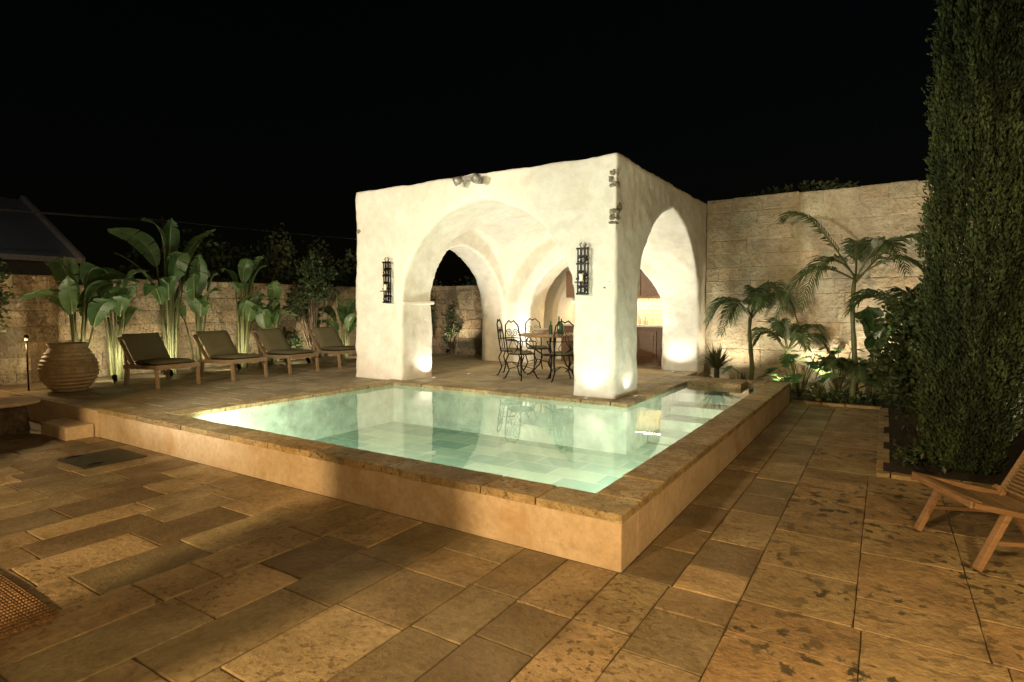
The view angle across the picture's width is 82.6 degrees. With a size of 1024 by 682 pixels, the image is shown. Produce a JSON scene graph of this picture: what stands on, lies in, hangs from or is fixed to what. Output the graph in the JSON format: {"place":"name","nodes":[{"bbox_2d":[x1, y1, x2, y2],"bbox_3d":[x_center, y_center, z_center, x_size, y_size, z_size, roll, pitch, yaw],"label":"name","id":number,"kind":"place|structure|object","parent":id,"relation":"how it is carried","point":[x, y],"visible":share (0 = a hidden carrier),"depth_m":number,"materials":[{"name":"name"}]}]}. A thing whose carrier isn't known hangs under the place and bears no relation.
{"place":"outdoors","nodes":[
{"label":"outdoors","id":0,"kind":"place"},
{"bbox_2d":[0,259,52,275],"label":"walls","id":1,"kind":"structure","parent":0,"point":[19,267],"depth_m":17.70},
{"bbox_2d":[0,197,75,257],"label":"roof","id":2,"kind":"structure","parent":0,"point":[22,233],"depth_m":18.73,"materials":[{"name":"paint"}]},
{"bbox_2d":[0,196,85,263],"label":"fascia","id":3,"kind":"structure","parent":2,"relation":"attached to","point":[80,258],"depth_m":18.74,"materials":[{"name":"wood"}]},
{"bbox_2d":[0,352,703,412],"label":"terrace","id":4,"kind":"structure","parent":0,"point":[181,389],"depth_m":9.93,"materials":[{"name":"stone"}]},
{"bbox_2d":[23,335,29,390],"bbox_3d":[-7.324,0.331,8.813,0.070,0.850,0.070,2,4,33],"label":"path light","id":5,"kind":"object","parent":4,"relation":"on","point":[26,337],"visible":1,"depth_m":8.80,"materials":[{"name":"metal"}]},
{"bbox_2d":[37,342,99,392],"bbox_3d":[-6.683,0.390,8.799,0.756,0.725,0.756,2,4,33],"label":"ribbed urn","id":6,"kind":"object","parent":4,"relation":"on","point":[63,367],"visible":1,"depth_m":8.56,"materials":[{"name":"ceramic"}]},
{"bbox_2d":[18,256,139,347],"bbox_3d":[-7.115,-0.340,9.761,0.730,2.086,1.682,2,4,33],"label":"bird of paradise plant","id":7,"kind":"object","parent":6,"relation":"in","point":[64,271],"visible":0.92,"depth_m":9.65,"materials":[{"name":"green plant"}]},
{"bbox_2d":[76,269,148,379],"bbox_3d":[-6.971,-0.340,10.095,0.999,2.042,1.313,2,4,33],"label":"bird of paradise plant","id":8,"kind":"object","parent":4,"relation":"on","point":[122,296],"visible":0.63,"depth_m":10.15,"materials":[{"name":"green plant"}]},
{"bbox_2d":[111,374,117,383],"bbox_3d":[-6.578,0.651,9.662,0.124,0.196,0.090,2,4,33],"label":"garden spotlight","id":9,"kind":"object","parent":4,"relation":"on","point":[114,378],"visible":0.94,"depth_m":9.63,"materials":[{"name":"metal"}]},
{"bbox_2d":[117,333,200,388],"bbox_3d":[-5.775,0.299,9.523,1.160,0.830,0.705,2,4,29],"label":"lounge chair","id":10,"kind":"object","parent":4,"relation":"on","point":[148,351],"visible":1,"depth_m":9.47,"materials":[{"name":"brown wood"}]},
{"bbox_2d":[107,217,214,374],"bbox_3d":[-6.246,-0.785,10.594,1.111,2.874,1.640,2,4,33],"label":"bird of paradise plant","id":11,"kind":"object","parent":4,"relation":"on","point":[175,266],"visible":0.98,"depth_m":10.68,"materials":[{"name":"green plant"}]},
{"bbox_2d":[156,254,221,371],"bbox_3d":[-6.079,-0.509,11.295,1.128,2.242,1.175,2,4,33],"label":"bird of paradise plant","id":12,"kind":"object","parent":4,"relation":"on","point":[196,282],"visible":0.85,"depth_m":11.19,"materials":[{"name":"green plant"}]},
{"bbox_2d":[193,330,267,380],"bbox_3d":[-5.082,0.241,10.503,1.160,0.830,0.705,2,4,29],"label":"lounge chair","id":13,"kind":"object","parent":4,"relation":"on","point":[219,346],"visible":0.99,"depth_m":10.43,"materials":[{"name":"brown wood"}]},
{"bbox_2d":[221,256,274,367],"bbox_3d":[-5.408,-0.613,12.083,0.845,2.357,1.052,-3,4,-42],"label":"bird of paradise plant","id":14,"kind":"object","parent":4,"relation":"on","point":[246,307],"visible":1,"depth_m":12.04,"materials":[{"name":"green plant"}]},
{"bbox_2d":[255,280,300,364],"bbox_3d":[-5.206,-0.396,12.789,0.621,1.843,1.404,0,3,2],"label":"bird of paradise plant","id":15,"kind":"object","parent":4,"relation":"on","point":[268,315],"visible":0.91,"depth_m":12.54,"materials":[{"name":"green plant"}]},
{"bbox_2d":[252,328,318,373],"bbox_3d":[-4.482,0.182,11.512,1.160,0.831,0.705,2,4,30],"label":"lounge chair","id":16,"kind":"object","parent":4,"relation":"on","point":[275,343],"visible":0.97,"depth_m":11.45,"materials":[{"name":"fabric"}]},
{"bbox_2d":[276,327,304,361],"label":"garden shrub","id":17,"kind":"object","parent":4,"relation":"on","point":[294,342],"visible":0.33,"depth_m":13.36,"materials":[{"name":"green plant"}]},
{"bbox_2d":[282,250,337,360],"bbox_3d":[-4.717,-0.813,13.591,1.107,2.590,1.221,0,3,7],"label":"citrus tree","id":18,"kind":"object","parent":4,"relation":"on","point":[310,294],"visible":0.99,"depth_m":13.48,"materials":[{"name":"green plant"}]},
{"bbox_2d":[308,327,355,368],"bbox_3d":[-3.765,0.121,12.545,1.160,0.832,0.705,3,4,38],"label":"lounge chair","id":19,"kind":"object","parent":4,"relation":"on","point":[329,340],"visible":0.88,"depth_m":12.54,"materials":[{"name":"fabric"}]},
{"bbox_2d":[317,295,356,357],"bbox_3d":[-4.186,-0.384,14.420,1.539,1.630,1.011,-1,4,-21],"label":"bird of paradise plant","id":20,"kind":"object","parent":4,"relation":"on","point":[347,317],"visible":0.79,"depth_m":14.35,"materials":[{"name":"green plant"}]},
{"bbox_2d":[430,290,435,333],"bbox_3d":[-2.369,-0.593,16.093,0.598,1.851,0.422,0,3,3],"label":"climbing jasmine","id":21,"kind":"object","parent":4,"relation":"on","point":[432,314],"visible":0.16,"depth_m":16.04,"materials":[{"name":"green plant"}]},
{"bbox_2d":[442,300,459,353],"bbox_3d":[-1.625,-0.371,15.746,0.532,1.450,0.381,1,4,20],"label":"climbing jasmine","id":22,"kind":"object","parent":4,"relation":"on","point":[449,339],"visible":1,"depth_m":15.73,"materials":[{"name":"green plant"}]},
{"bbox_2d":[496,319,525,374],"bbox_3d":[-0.021,0.107,10.933,0.500,1.042,0.516,1,3,14],"label":"wrought iron chair","id":23,"kind":"object","parent":4,"relation":"on","point":[500,331],"visible":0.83,"depth_m":10.85,"materials":[{"name":"black metal"}]},
{"bbox_2d":[503,320,538,380],"bbox_3d":[0.153,0.150,10.213,0.500,1.042,0.516,-3,5,-45],"label":"wrought iron chair","id":24,"kind":"object","parent":4,"relation":"on","point":[521,352],"visible":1,"depth_m":10.09,"materials":[{"name":"black metal"}]},
{"bbox_2d":[355,153,706,398],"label":"arched pavilion","id":25,"kind":"structure","parent":4,"relation":"on","point":[512,239],"depth_m":10.02,"materials":[{"name":"paint"}]},
{"bbox_2d":[380,257,391,302],"bbox_3d":[-2.143,-1.041,9.968,0.188,0.779,0.180,2,4,33],"label":"wrought iron sconce","id":26,"kind":"object","parent":25,"relation":"attached to","point":[387,274],"visible":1,"depth_m":9.96,"materials":[{"name":"black metal"}]},
{"bbox_2d":[452,173,482,185],"bbox_3d":[-0.640,-2.445,8.888,0.518,0.168,0.345,2,4,33],"label":"floodlight","id":27,"kind":"object","parent":25,"relation":"attached to","point":[475,178],"visible":1,"depth_m":8.84,"materials":[{"name":"metal"}]},
{"bbox_2d":[575,242,588,294],"bbox_3d":[0.968,-0.996,8.002,0.188,0.719,0.180,2,4,33],"label":"wrought iron sconce","id":28,"kind":"object","parent":25,"relation":"attached to","point":[580,278],"visible":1,"depth_m":7.99,"materials":[{"name":"black metal"}]},
{"bbox_2d":[524,318,553,372],"bbox_3d":[0.507,0.072,11.535,0.516,1.042,0.500,-2,4,-24],"label":"wrought iron chair","id":29,"kind":"object","parent":4,"relation":"on","point":[541,347],"visible":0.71,"depth_m":11.61,"materials":[{"name":"black metal"}]},
{"bbox_2d":[518,332,573,378],"bbox_3d":[0.753,0.254,10.769,1.280,0.773,1.280,2,4,33],"label":"round dining table","id":30,"kind":"object","parent":4,"relation":"on","point":[544,335],"visible":0.6,"depth_m":10.48,"materials":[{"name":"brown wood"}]},
{"bbox_2d":[534,328,548,333],"bbox_3d":[0.557,-0.183,10.809,0.320,0.090,0.320,2,4,33],"label":"serving bowl","id":31,"kind":"object","parent":30,"relation":"on","point":[542,330],"visible":0.91,"depth_m":10.73,"materials":[{"name":"ceramic"}]},
{"bbox_2d":[549,321,552,333],"bbox_3d":[0.705,-0.247,10.628,0.072,0.240,0.070,2,4,33],"label":"wine bottle","id":32,"kind":"object","parent":30,"relation":"on","point":[550,329],"visible":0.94,"depth_m":10.60,"materials":[{"name":"green glass"}]},
{"bbox_2d":[557,316,559,333],"bbox_3d":[0.864,-0.293,10.725,0.072,0.320,0.070,2,4,33],"label":"wine bottle","id":33,"kind":"object","parent":30,"relation":"on","point":[558,325],"visible":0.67,"depth_m":10.71,"materials":[{"name":"green glass"}]},
{"bbox_2d":[559,319,562,333],"bbox_3d":[0.895,-0.263,10.553,0.072,0.280,0.070,2,4,33],"label":"wine bottle","id":34,"kind":"object","parent":30,"relation":"on","point":[561,327],"visible":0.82,"depth_m":10.53,"materials":[{"name":"green glass"}]},
{"bbox_2d":[546,320,573,382],"bbox_3d":[0.856,0.164,9.976,0.516,1.042,0.500,0,3,-6],"label":"wrought iron chair","id":35,"kind":"object","parent":4,"relation":"on","point":[568,353],"visible":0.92,"depth_m":9.81,"materials":[{"name":"black metal"}]},
{"bbox_2d":[543,233,706,365],"bbox_3d":[2.230,-0.905,13.322,4.270,2.850,0.900,2,4,33],"label":"outdoor kitchen","id":36,"kind":"object","parent":4,"relation":"on","point":[560,295],"visible":0.16,"depth_m":13.16,"materials":[{"name":"paint"}]},
{"bbox_2d":[0,401,1012,681],"bbox_3d":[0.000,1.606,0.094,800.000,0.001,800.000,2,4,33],"label":"ground","id":37,"kind":"structure","parent":0,"point":[546,577],"depth_m":3.50,"materials":[{"name":"brown stone"}]},
{"bbox_2d":[0,390,99,436],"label":"terrace retaining wall","id":38,"kind":"structure","parent":37,"relation":"on","point":[43,409],"depth_m":7.79,"materials":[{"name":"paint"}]},
{"bbox_2d":[117,242,166,279],"bbox_3d":[-7.663,-0.585,12.168,1.638,2.960,1.637,0,3,7],"label":"hedge tree","id":39,"kind":"object","parent":37,"relation":"on","point":[152,275],"visible":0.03,"depth_m":11.99,"materials":[{"name":"green plant"}]},
{"bbox_2d":[152,216,176,276],"bbox_3d":[-11.522,-1.837,19.402,0.180,4.600,0.800,2,4,33],"label":"utility pole","id":40,"kind":"object","parent":37,"relation":"on","point":[163,223],"visible":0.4,"depth_m":19.23,"materials":[{"name":"brown wood"}]},
{"bbox_2d":[0,209,347,238],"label":"overhead cable","id":41,"kind":"object","parent":40,"relation":"attached to","point":[138,219],"visible":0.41,"depth_m":17.89,"materials":[{"name":"metal"}]},
{"bbox_2d":[0,210,356,239],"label":"overhead cable","id":42,"kind":"object","parent":40,"relation":"attached to","point":[125,219],"visible":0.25,"depth_m":17.64,"materials":[{"name":"metal"}]},
{"bbox_2d":[2,209,355,238],"bbox_3d":[-8.146,-3.829,19.207,36.406,0.324,4.419,-3,4,-41],"label":"overhead cable","id":43,"kind":"object","parent":40,"relation":"attached to","point":[175,221],"visible":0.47,"depth_m":19.34,"materials":[{"name":"metal"}]},
{"bbox_2d":[0,274,356,385],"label":"boundary wall","id":44,"kind":"structure","parent":37,"relation":"on","point":[41,322],"depth_m":10.83,"materials":[{"name":"beige stone"}]},
{"bbox_2d":[167,228,241,282],"bbox_3d":[-6.890,-0.887,13.440,1.741,3.415,1.898,0,3,8],"label":"hedge tree","id":45,"kind":"object","parent":37,"relation":"on","point":[218,256],"visible":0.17,"depth_m":13.22,"materials":[{"name":"green plant"}]},
{"bbox_2d":[217,222,309,284],"bbox_3d":[-6.093,-1.148,14.673,1.947,3.790,1.932,2,4,33],"label":"hedge tree","id":46,"kind":"object","parent":37,"relation":"on","point":[271,267],"visible":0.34,"depth_m":14.51,"materials":[{"name":"green plant"}]},
{"bbox_2d":[297,235,356,286],"bbox_3d":[-5.144,-1.156,16.668,2.342,3.577,2.385,-1,4,-23],"label":"hedge tree","id":47,"kind":"object","parent":37,"relation":"on","point":[339,261],"visible":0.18,"depth_m":16.26,"materials":[{"name":"green plant"}]},
{"bbox_2d":[332,252,356,286],"bbox_3d":[-4.646,-1.210,18.847,2.602,3.434,2.449,-2,4,-24],"label":"hedge tree","id":48,"kind":"object","parent":37,"relation":"on","point":[352,274],"visible":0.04,"depth_m":18.05,"materials":[{"name":"green plant"}]},
{"bbox_2d":[432,278,445,285],"bbox_3d":[-2.711,-1.016,18.949,1.956,3.034,2.273,2,4,33],"label":"hedge tree","id":49,"kind":"object","parent":37,"relation":"on","point":[435,281],"visible":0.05,"depth_m":18.39,"materials":[{"name":"green plant"}]},
{"bbox_2d":[98,376,789,571],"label":"swimming pool","id":50,"kind":"structure","parent":37,"relation":"in","point":[620,484],"depth_m":6.69,"materials":[{"name":"liquid"}]},
{"bbox_2d":[430,285,482,354],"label":"boundary wall","id":51,"kind":"structure","parent":37,"relation":"on","point":[467,308],"depth_m":15.85,"materials":[{"name":"beige stone"}]},
{"bbox_2d":[453,276,476,285],"bbox_3d":[-0.695,-0.947,17.591,1.996,3.055,1.882,2,4,33],"label":"hedge tree","id":52,"kind":"object","parent":37,"relation":"on","point":[472,281],"depth_m":17.45,"materials":[{"name":"green plant"}]},
{"bbox_2d":[704,176,1006,397],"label":"garden wall","id":53,"kind":"structure","parent":37,"relation":"on","point":[751,242],"depth_m":10.81,"materials":[{"name":"beige stone"}]},
{"bbox_2d":[747,177,859,196],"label":"ivy","id":54,"kind":"object","parent":53,"relation":"attached to","point":[824,186],"visible":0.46,"depth_m":10.95,"materials":[{"name":"green plant"}]},
{"bbox_2d":[0,0,1022,285],"label":"sky","id":55,"kind":"structure","parent":0,"point":[247,114],"materials":[{"name":"black"}]},
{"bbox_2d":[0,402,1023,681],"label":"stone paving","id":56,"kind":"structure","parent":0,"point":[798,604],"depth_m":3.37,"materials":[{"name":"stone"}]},
{"bbox_2d":[0,257,14,332],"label":"olive tree","id":57,"kind":"object","parent":56,"relation":"on","point":[3,299],"visible":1,"depth_m":8.88,"materials":[{"name":"green plant"}]},
{"bbox_2d":[0,396,39,434],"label":"table","id":58,"kind":"object","parent":56,"relation":"on","point":[14,415],"visible":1,"depth_m":7.40,"materials":[{"name":"brown wood"}]},
{"bbox_2d":[0,573,59,638],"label":"woven doormat","id":59,"kind":"object","parent":56,"relation":"on","point":[22,609],"visible":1,"depth_m":3.02,"materials":[{"name":"wicker"}]},
{"bbox_2d":[41,418,93,440],"bbox_3d":[-5.563,1.116,7.295,0.750,0.200,0.305,2,4,33],"label":"entry step","id":60,"kind":"object","parent":56,"relation":"on","point":[66,429],"visible":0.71,"depth_m":7.15,"materials":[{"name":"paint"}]},
{"bbox_2d":[57,448,146,468],"bbox_3d":[-4.327,1.227,6.161,0.640,0.022,0.580,2,4,33],"label":"floor hatch","id":61,"kind":"object","parent":56,"relation":"on","point":[96,459],"visible":1,"depth_m":6.12,"materials":[{"name":"metal"}]},
{"bbox_2d":[792,400,1022,493],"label":"bed edging","id":62,"kind":"object","parent":56,"relation":"on","point":[883,454],"visible":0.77,"depth_m":6.72,"materials":[{"name":"stone"}]},
{"bbox_2d":[911,450,1023,571],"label":"sun lounger","id":63,"kind":"object","parent":56,"relation":"on","point":[1004,501],"visible":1,"depth_m":3.95,"materials":[{"name":"brown teak wood"}]},
{"bbox_2d":[789,389,1023,486],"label":"planting bed soil","id":64,"kind":"structure","parent":0,"point":[896,432],"depth_m":6.39,"materials":[{"name":"brown soil"}]},
{"bbox_2d":[697,343,735,377],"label":"yucca plant","id":65,"kind":"object","parent":64,"relation":"on","point":[715,361],"visible":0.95,"depth_m":10.76,"materials":[{"name":"green plant"}]},
{"bbox_2d":[726,371,752,379],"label":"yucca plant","id":66,"kind":"object","parent":64,"relation":"on","point":[741,377],"visible":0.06,"depth_m":10.40,"materials":[{"name":"green plant"}]},
{"bbox_2d":[722,366,779,381],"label":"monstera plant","id":67,"kind":"object","parent":64,"relation":"on","point":[729,368],"visible":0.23,"depth_m":10.23,"materials":[{"name":"green plant"}]},
{"bbox_2d":[703,280,800,379],"bbox_3d":[4.406,-0.079,10.632,1.742,2.026,1.568,0,3,-2],"label":"palm plant","id":68,"kind":"object","parent":64,"relation":"on","point":[761,295],"visible":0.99,"depth_m":10.37,"materials":[{"name":"green plant"}]},
{"bbox_2d":[746,317,832,392],"bbox_3d":[4.973,0.257,10.490,1.353,1.379,1.357,0,3,1],"label":"palm plant","id":69,"kind":"object","parent":64,"relation":"on","point":[783,328],"visible":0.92,"depth_m":10.31,"materials":[{"name":"green plant"}]},
{"bbox_2d":[757,353,844,397],"bbox_3d":[4.892,0.591,9.947,1.344,0.773,1.255,2,4,33],"label":"monstera plant","id":70,"kind":"object","parent":64,"relation":"on","point":[787,361],"visible":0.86,"depth_m":9.80,"materials":[{"name":"green plant"}]},
{"bbox_2d":[802,379,834,402],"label":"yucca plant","id":71,"kind":"object","parent":64,"relation":"on","point":[817,388],"visible":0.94,"depth_m":9.73,"materials":[{"name":"green plant"}]},
{"bbox_2d":[795,346,881,394],"bbox_3d":[5.569,0.535,9.993,1.325,0.881,1.296,2,4,33],"label":"monstera plant","id":72,"kind":"object","parent":64,"relation":"on","point":[827,377],"visible":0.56,"depth_m":9.92,"materials":[{"name":"green plant"}]},
{"bbox_2d":[772,211,929,402],"bbox_3d":[5.506,-0.609,9.470,2.459,3.215,2.151,2,4,33],"label":"palm plant","id":73,"kind":"object","parent":64,"relation":"on","point":[888,245],"visible":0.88,"depth_m":9.28,"materials":[{"name":"green plant"}]},
{"bbox_2d":[815,356,892,400],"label":"palm plant","id":74,"kind":"object","parent":64,"relation":"on","point":[850,367],"visible":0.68,"depth_m":9.25,"materials":[{"name":"green plant"}]},
{"bbox_2d":[809,389,909,407],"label":"ground cover","id":75,"kind":"object","parent":64,"relation":"on","point":[870,396],"visible":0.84,"depth_m":9.41,"materials":[{"name":"green plant"}]},
{"bbox_2d":[855,306,900,400],"bbox_3d":[6.021,0.205,9.601,0.911,1.575,0.922,-1,3,-17],"label":"elephant ear plant","id":76,"kind":"object","parent":64,"relation":"on","point":[867,320],"visible":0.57,"depth_m":9.47,"materials":[{"name":"green plant"}]},
{"bbox_2d":[890,438,928,474],"bbox_3d":[4.051,1.162,5.994,0.074,0.023,1.501,1,4,23],"label":"garden hose","id":77,"kind":"object","parent":64,"relation":"on","point":[917,463],"visible":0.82,"depth_m":5.78,"materials":[{"name":"rubber"}]},
{"bbox_2d":[890,437,957,472],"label":"ground cover","id":78,"kind":"object","parent":64,"relation":"on","point":[921,449],"visible":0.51,"depth_m":5.88,"materials":[{"name":"green plant"}]},
{"bbox_2d":[865,283,987,441],"bbox_3d":[4.802,0.283,6.807,1.171,1.963,1.528,2,4,33],"label":"flowering shrub","id":79,"kind":"object","parent":64,"relation":"on","point":[899,370],"visible":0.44,"depth_m":6.78,"materials":[{"name":"green plant"}]},
{"bbox_2d":[841,283,1012,318],"bbox_3d":[5.965,0.086,8.306,2.259,1.971,2.132,2,4,33],"label":"palm plant","id":80,"kind":"object","parent":64,"relation":"on","point":[858,297],"visible":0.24,"depth_m":8.40,"materials":[{"name":"green plant"}]},
{"bbox_2d":[909,0,1023,474],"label":"cypress tree","id":81,"kind":"object","parent":64,"relation":"on","point":[995,422],"visible":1,"depth_m":5.24,"materials":[{"name":"green plant"}]},
{"bbox_2d":[959,282,1022,411],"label":"laurel shrub","id":82,"kind":"object","parent":64,"relation":"on","point":[999,342],"depth_m":7.24,"materials":[{"name":"green plant"}]}
]}

